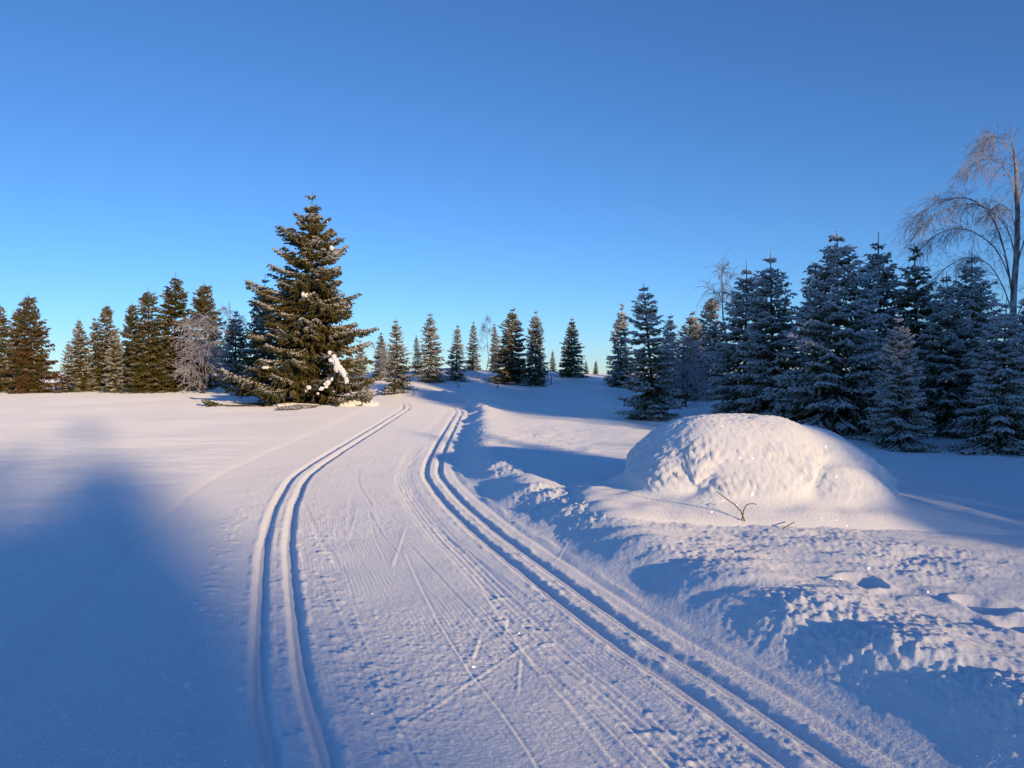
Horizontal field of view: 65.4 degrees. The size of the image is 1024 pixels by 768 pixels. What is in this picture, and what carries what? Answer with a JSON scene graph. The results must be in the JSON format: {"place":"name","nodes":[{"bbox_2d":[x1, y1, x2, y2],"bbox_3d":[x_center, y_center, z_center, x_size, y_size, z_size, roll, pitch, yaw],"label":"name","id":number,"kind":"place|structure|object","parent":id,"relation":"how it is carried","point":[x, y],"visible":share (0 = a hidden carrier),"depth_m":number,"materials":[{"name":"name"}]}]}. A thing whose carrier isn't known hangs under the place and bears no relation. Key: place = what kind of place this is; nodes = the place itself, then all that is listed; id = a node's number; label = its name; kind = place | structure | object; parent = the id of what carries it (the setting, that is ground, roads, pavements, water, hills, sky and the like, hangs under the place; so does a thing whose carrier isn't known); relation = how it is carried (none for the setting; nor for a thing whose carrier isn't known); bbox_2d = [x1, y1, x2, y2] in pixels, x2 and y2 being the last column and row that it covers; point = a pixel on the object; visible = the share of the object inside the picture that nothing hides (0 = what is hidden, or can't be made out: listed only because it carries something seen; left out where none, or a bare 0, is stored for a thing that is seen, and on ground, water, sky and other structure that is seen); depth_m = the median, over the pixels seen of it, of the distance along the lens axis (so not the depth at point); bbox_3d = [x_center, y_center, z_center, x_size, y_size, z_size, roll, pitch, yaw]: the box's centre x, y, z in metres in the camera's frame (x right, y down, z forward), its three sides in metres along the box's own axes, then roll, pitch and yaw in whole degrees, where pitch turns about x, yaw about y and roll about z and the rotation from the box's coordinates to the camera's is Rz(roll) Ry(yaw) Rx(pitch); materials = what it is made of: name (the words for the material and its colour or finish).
{"place":"outdoors","nodes":[
{"label":"outdoors","id":0,"kind":"place"},
{"bbox_2d":[0,368,1023,725],"bbox_3d":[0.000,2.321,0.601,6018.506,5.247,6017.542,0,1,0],"label":"snow field","id":1,"kind":"structure","parent":0,"point":[96,490],"depth_m":11.16,"materials":[{"name":"white snow"}]},
{"bbox_2d":[0,302,17,392],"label":"spruce tree","id":2,"kind":"object","parent":1,"relation":"on","point":[4,387],"visible":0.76,"depth_m":44.94,"materials":[{"name":"green plant"}]},
{"bbox_2d":[3,307,27,368],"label":"spruce tree","id":3,"kind":"object","parent":1,"relation":"on","point":[14,318],"visible":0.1,"depth_m":46.91,"materials":[{"name":"green plant"}]},
{"bbox_2d":[0,293,65,393],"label":"spruce tree","id":4,"kind":"object","parent":1,"relation":"on","point":[30,373],"visible":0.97,"depth_m":43.58,"materials":[{"name":"green plant"}]},
{"bbox_2d":[53,341,81,392],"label":"spruce tree","id":5,"kind":"object","parent":1,"relation":"on","point":[67,382],"visible":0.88,"depth_m":45.95,"materials":[{"name":"green plant"}]},
{"bbox_2d":[69,320,97,391],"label":"spruce tree","id":6,"kind":"object","parent":1,"relation":"on","point":[85,380],"visible":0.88,"depth_m":46.77,"materials":[{"name":"green plant"}]},
{"bbox_2d":[83,318,99,379],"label":"spruce tree","id":7,"kind":"object","parent":1,"relation":"on","point":[93,337],"visible":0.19,"depth_m":48.79,"materials":[{"name":"green plant"}]},
{"bbox_2d":[89,306,126,391],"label":"spruce tree","id":8,"kind":"object","parent":1,"relation":"on","point":[107,313],"visible":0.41,"depth_m":47.60,"materials":[{"name":"green plant"}]},
{"bbox_2d":[98,326,128,392],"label":"spruce tree","id":9,"kind":"object","parent":1,"relation":"on","point":[114,385],"visible":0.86,"depth_m":44.76,"materials":[{"name":"green plant"}]},
{"bbox_2d":[119,304,143,386],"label":"spruce tree","id":10,"kind":"object","parent":1,"relation":"on","point":[131,309],"visible":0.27,"depth_m":49.73,"materials":[{"name":"green plant"}]},
{"bbox_2d":[120,291,183,393],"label":"spruce tree","id":11,"kind":"object","parent":1,"relation":"on","point":[153,354],"visible":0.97,"depth_m":44.60,"materials":[{"name":"green plant"}]},
{"bbox_2d":[133,273,204,389],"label":"spruce tree","id":12,"kind":"object","parent":1,"relation":"on","point":[169,301],"visible":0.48,"depth_m":46.41,"materials":[{"name":"green plant"}]},
{"bbox_2d":[171,284,234,389],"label":"spruce tree","id":13,"kind":"object","parent":1,"relation":"on","point":[199,306],"visible":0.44,"depth_m":46.45,"materials":[{"name":"green plant"}]},
{"bbox_2d":[166,310,249,392],"bbox_3d":[-16.559,-1.622,43.503,4.166,4.869,4.068,-1,1,-42],"label":"bare bush","id":14,"kind":"object","parent":1,"relation":"on","point":[216,351],"visible":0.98,"depth_m":43.27,"materials":[{"name":"grey plant"}]},
{"bbox_2d":[214,311,247,386],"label":"spruce tree","id":15,"kind":"object","parent":1,"relation":"on","point":[233,356],"visible":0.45,"depth_m":46.73,"materials":[{"name":"green plant"}]},
{"bbox_2d":[217,302,247,358],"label":"birch tree","id":16,"kind":"object","parent":1,"relation":"on","point":[224,308],"visible":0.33,"depth_m":51.85,"materials":[{"name":"grey plant"}]},
{"bbox_2d":[229,279,278,395],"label":"spruce tree","id":17,"kind":"object","parent":1,"relation":"on","point":[260,328],"visible":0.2,"depth_m":39.59,"materials":[{"name":"green plant"}]},
{"bbox_2d":[201,192,383,409],"bbox_3d":[-8.643,-3.258,31.913,6.787,9.015,6.881,0,1,0],"label":"spruce tree","id":18,"kind":"object","parent":1,"relation":"on","point":[321,309],"visible":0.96,"depth_m":31.48,"materials":[{"name":"green plant"}]},
{"bbox_2d":[274,403,318,405],"bbox_3d":[-8.411,0.865,31.211,1.988,0.256,0.528,0,1,0],"label":"snow heap","id":19,"kind":"object","parent":1,"relation":"on","point":[286,404],"visible":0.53,"depth_m":31.10,"materials":[{"name":"white snow"}]},
{"bbox_2d":[327,399,378,405],"bbox_3d":[-6.304,0.879,31.452,2.057,0.685,1.123,0,1,-12],"label":"snow heap","id":20,"kind":"object","parent":1,"relation":"on","point":[354,402],"visible":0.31,"depth_m":31.04,"materials":[{"name":"white snow"}]},
{"bbox_2d":[352,341,376,398],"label":"spruce tree","id":21,"kind":"object","parent":1,"relation":"on","point":[361,375],"visible":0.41,"depth_m":37.45,"materials":[{"name":"green plant"}]},
{"bbox_2d":[370,333,389,376],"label":"spruce tree","id":22,"kind":"object","parent":1,"relation":"on","point":[382,343],"visible":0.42,"depth_m":55.80,"materials":[{"name":"green plant"}]},
{"bbox_2d":[369,342,402,377],"bbox_3d":[-8.119,-1.375,51.796,2.391,2.782,2.524,0,1,1],"label":"bare bush","id":23,"kind":"object","parent":1,"relation":"on","point":[380,362],"visible":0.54,"depth_m":51.63,"materials":[{"name":"grey plant"}]},
{"bbox_2d":[376,318,417,393],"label":"spruce tree","id":24,"kind":"object","parent":1,"relation":"on","point":[397,383],"visible":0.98,"depth_m":40.11,"materials":[{"name":"green plant"}]},
{"bbox_2d":[411,335,421,373],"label":"spruce tree","id":25,"kind":"object","parent":1,"relation":"on","point":[416,348],"visible":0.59,"depth_m":57.87,"materials":[{"name":"green plant"}]},
{"bbox_2d":[409,314,448,383],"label":"spruce tree","id":26,"kind":"object","parent":1,"relation":"on","point":[432,377],"visible":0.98,"depth_m":50.49,"materials":[{"name":"green plant"}]},
{"bbox_2d":[443,325,470,381],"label":"spruce tree","id":27,"kind":"object","parent":1,"relation":"on","point":[457,347],"visible":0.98,"depth_m":52.55,"materials":[{"name":"green plant"}]},
{"bbox_2d":[461,322,482,370],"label":"spruce tree","id":28,"kind":"object","parent":1,"relation":"on","point":[472,362],"visible":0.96,"depth_m":61.81,"materials":[{"name":"green plant"}]},
{"bbox_2d":[0,389,946,767],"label":"ski trail","id":29,"kind":"object","parent":1,"relation":"on","point":[384,583],"visible":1,"depth_m":4.68,"materials":[{"name":"white snow"}]},
{"bbox_2d":[476,314,494,370],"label":"birch tree","id":30,"kind":"object","parent":1,"relation":"on","point":[484,329],"visible":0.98,"depth_m":62.95,"materials":[{"name":"grey plant"}]},
{"bbox_2d":[488,324,502,369],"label":"spruce tree","id":31,"kind":"object","parent":1,"relation":"on","point":[494,341],"visible":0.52,"depth_m":63.91,"materials":[{"name":"green plant"}]},
{"bbox_2d":[484,308,529,383],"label":"spruce tree","id":32,"kind":"object","parent":1,"relation":"on","point":[511,372],"visible":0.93,"depth_m":53.49,"materials":[{"name":"green plant"}]},
{"bbox_2d":[518,311,551,386],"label":"spruce tree","id":33,"kind":"object","parent":1,"relation":"on","point":[535,374],"visible":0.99,"depth_m":52.01,"materials":[{"name":"green plant"}]},
{"bbox_2d":[53,386,1023,767],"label":"snow bank","id":34,"kind":"structure","parent":1,"relation":"on","point":[945,696],"depth_m":4.69,"materials":[{"name":"white snow"}]},
{"bbox_2d":[378,388,389,394],"bbox_3d":[-6.454,0.464,40.798,0.860,0.564,0.731,0,1,0],"label":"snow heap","id":35,"kind":"object","parent":34,"relation":"on","point":[383,390],"visible":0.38,"depth_m":40.59,"materials":[{"name":"white snow"}]},
{"bbox_2d":[548,350,556,371],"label":"spruce tree","id":36,"kind":"object","parent":1,"relation":"on","point":[552,366],"visible":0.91,"depth_m":63.95,"materials":[{"name":"green plant"}]},
{"bbox_2d":[556,318,588,377],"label":"spruce tree","id":37,"kind":"object","parent":1,"relation":"on","point":[571,351],"visible":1,"depth_m":58.38,"materials":[{"name":"green plant"}]},
{"bbox_2d":[584,361,588,373],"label":"spruce tree","id":38,"kind":"object","parent":1,"relation":"on","point":[586,371],"visible":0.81,"depth_m":65.92,"materials":[{"name":"green plant"}]},
{"bbox_2d":[593,361,598,374],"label":"spruce tree","id":39,"kind":"object","parent":1,"relation":"on","point":[595,372],"visible":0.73,"depth_m":69.91,"materials":[{"name":"green plant"}]},
{"bbox_2d":[602,303,634,387],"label":"spruce tree","id":40,"kind":"object","parent":1,"relation":"on","point":[620,373],"visible":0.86,"depth_m":53.12,"materials":[{"name":"green plant"}]},
{"bbox_2d":[614,283,684,421],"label":"spruce tree","id":41,"kind":"object","parent":1,"relation":"on","point":[655,404],"visible":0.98,"depth_m":24.55,"materials":[{"name":"green plant"}]},
{"bbox_2d":[648,316,687,400],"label":"spruce tree","id":42,"kind":"object","parent":1,"relation":"on","point":[669,324],"visible":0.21,"depth_m":43.81,"materials":[{"name":"green plant"}]},
{"bbox_2d":[648,334,722,407],"bbox_3d":[8.110,-0.560,38.234,3.792,3.820,3.749,0,1,23],"label":"bare bush","id":43,"kind":"object","parent":1,"relation":"on","point":[688,371],"visible":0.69,"depth_m":37.76,"materials":[{"name":"plant"}]},
{"bbox_2d":[667,309,721,401],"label":"spruce tree","id":44,"kind":"object","parent":1,"relation":"on","point":[693,331],"visible":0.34,"depth_m":43.67,"materials":[{"name":"green plant"}]},
{"bbox_2d":[691,298,736,388],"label":"spruce tree","id":45,"kind":"object","parent":1,"relation":"on","point":[712,334],"visible":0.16,"depth_m":45.74,"materials":[{"name":"green plant"}]},
{"bbox_2d":[691,249,743,402],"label":"birch tree","id":46,"kind":"object","parent":1,"relation":"on","point":[722,288],"visible":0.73,"depth_m":40.19,"materials":[{"name":"grey plant"}]},
{"bbox_2d":[703,261,777,413],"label":"spruce tree","id":47,"kind":"object","parent":1,"relation":"on","point":[726,387],"visible":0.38,"depth_m":26.89,"materials":[{"name":"green plant"}]},
{"bbox_2d":[728,249,807,420],"bbox_3d":[8.363,-1.244,25.552,3.260,6.185,3.150,-1,0,-24],"label":"spruce tree","id":48,"kind":"object","parent":1,"relation":"on","point":[760,371],"visible":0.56,"depth_m":25.28,"materials":[{"name":"green plant"}]},
{"bbox_2d":[567,413,1023,534],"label":"snow mound","id":49,"kind":"object","parent":1,"relation":"on","point":[733,469],"visible":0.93,"depth_m":8.33,"materials":[{"name":"white snow"}]},
{"bbox_2d":[790,273,832,418],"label":"spruce tree","id":50,"kind":"object","parent":1,"relation":"on","point":[806,312],"visible":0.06,"depth_m":26.95,"materials":[{"name":"green plant"}]},
{"bbox_2d":[757,229,927,439],"bbox_3d":[9.816,-1.355,23.476,5.400,6.606,4.722,1,-1,-24],"label":"spruce tree","id":51,"kind":"object","parent":1,"relation":"on","point":[842,409],"visible":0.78,"depth_m":23.08,"materials":[{"name":"green plant"}]},
{"bbox_2d":[829,231,928,419],"bbox_3d":[12.025,-1.516,25.877,4.089,6.996,3.843,0,-1,3],"label":"spruce tree","id":52,"kind":"object","parent":1,"relation":"on","point":[883,285],"visible":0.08,"depth_m":25.87,"materials":[{"name":"green plant"}]},
{"bbox_2d":[858,312,945,452],"bbox_3d":[9.703,0.043,19.961,1.918,3.728,2.058,-1,2,22],"label":"spruce tree","id":53,"kind":"object","parent":1,"relation":"on","point":[890,438],"visible":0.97,"depth_m":19.77,"materials":[{"name":"green plant"}]},
{"bbox_2d":[883,244,946,425],"bbox_3d":[12.642,-1.218,25.005,2.942,6.367,2.791,-2,2,9],"label":"spruce tree","id":54,"kind":"object","parent":1,"relation":"on","point":[912,293],"visible":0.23,"depth_m":24.72,"materials":[{"name":"green plant"}]},
{"bbox_2d":[904,272,997,439],"bbox_3d":[12.937,-0.735,23.408,3.591,5.272,3.132,-1,-1,25],"label":"spruce tree","id":55,"kind":"object","parent":1,"relation":"on","point":[932,355],"visible":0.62,"depth_m":23.23,"materials":[{"name":"green plant"}]},
{"bbox_2d":[887,119,1023,340],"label":"birch tree","id":56,"kind":"object","parent":1,"relation":"on","point":[1013,279],"visible":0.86,"depth_m":26.94,"materials":[{"name":"brown plant"}]},
{"bbox_2d":[919,249,1007,438],"bbox_3d":[13.990,-1.092,23.854,3.343,6.086,3.729,0,2,31],"label":"spruce tree","id":57,"kind":"object","parent":1,"relation":"on","point":[975,294],"visible":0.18,"depth_m":23.62,"materials":[{"name":"green plant"}]},
{"bbox_2d":[942,297,1023,457],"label":"spruce tree","id":58,"kind":"object","parent":1,"relation":"on","point":[1008,420],"visible":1,"depth_m":18.83,"materials":[{"name":"green plant"}]},
{"bbox_2d":[970,299,1023,443],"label":"spruce tree","id":59,"kind":"object","parent":1,"relation":"on","point":[1021,303],"visible":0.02,"depth_m":20.51,"materials":[{"name":"green plant"}]},
{"bbox_2d":[0,0,1023,372],"label":"sky","id":60,"kind":"structure","parent":0,"point":[472,160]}
]}

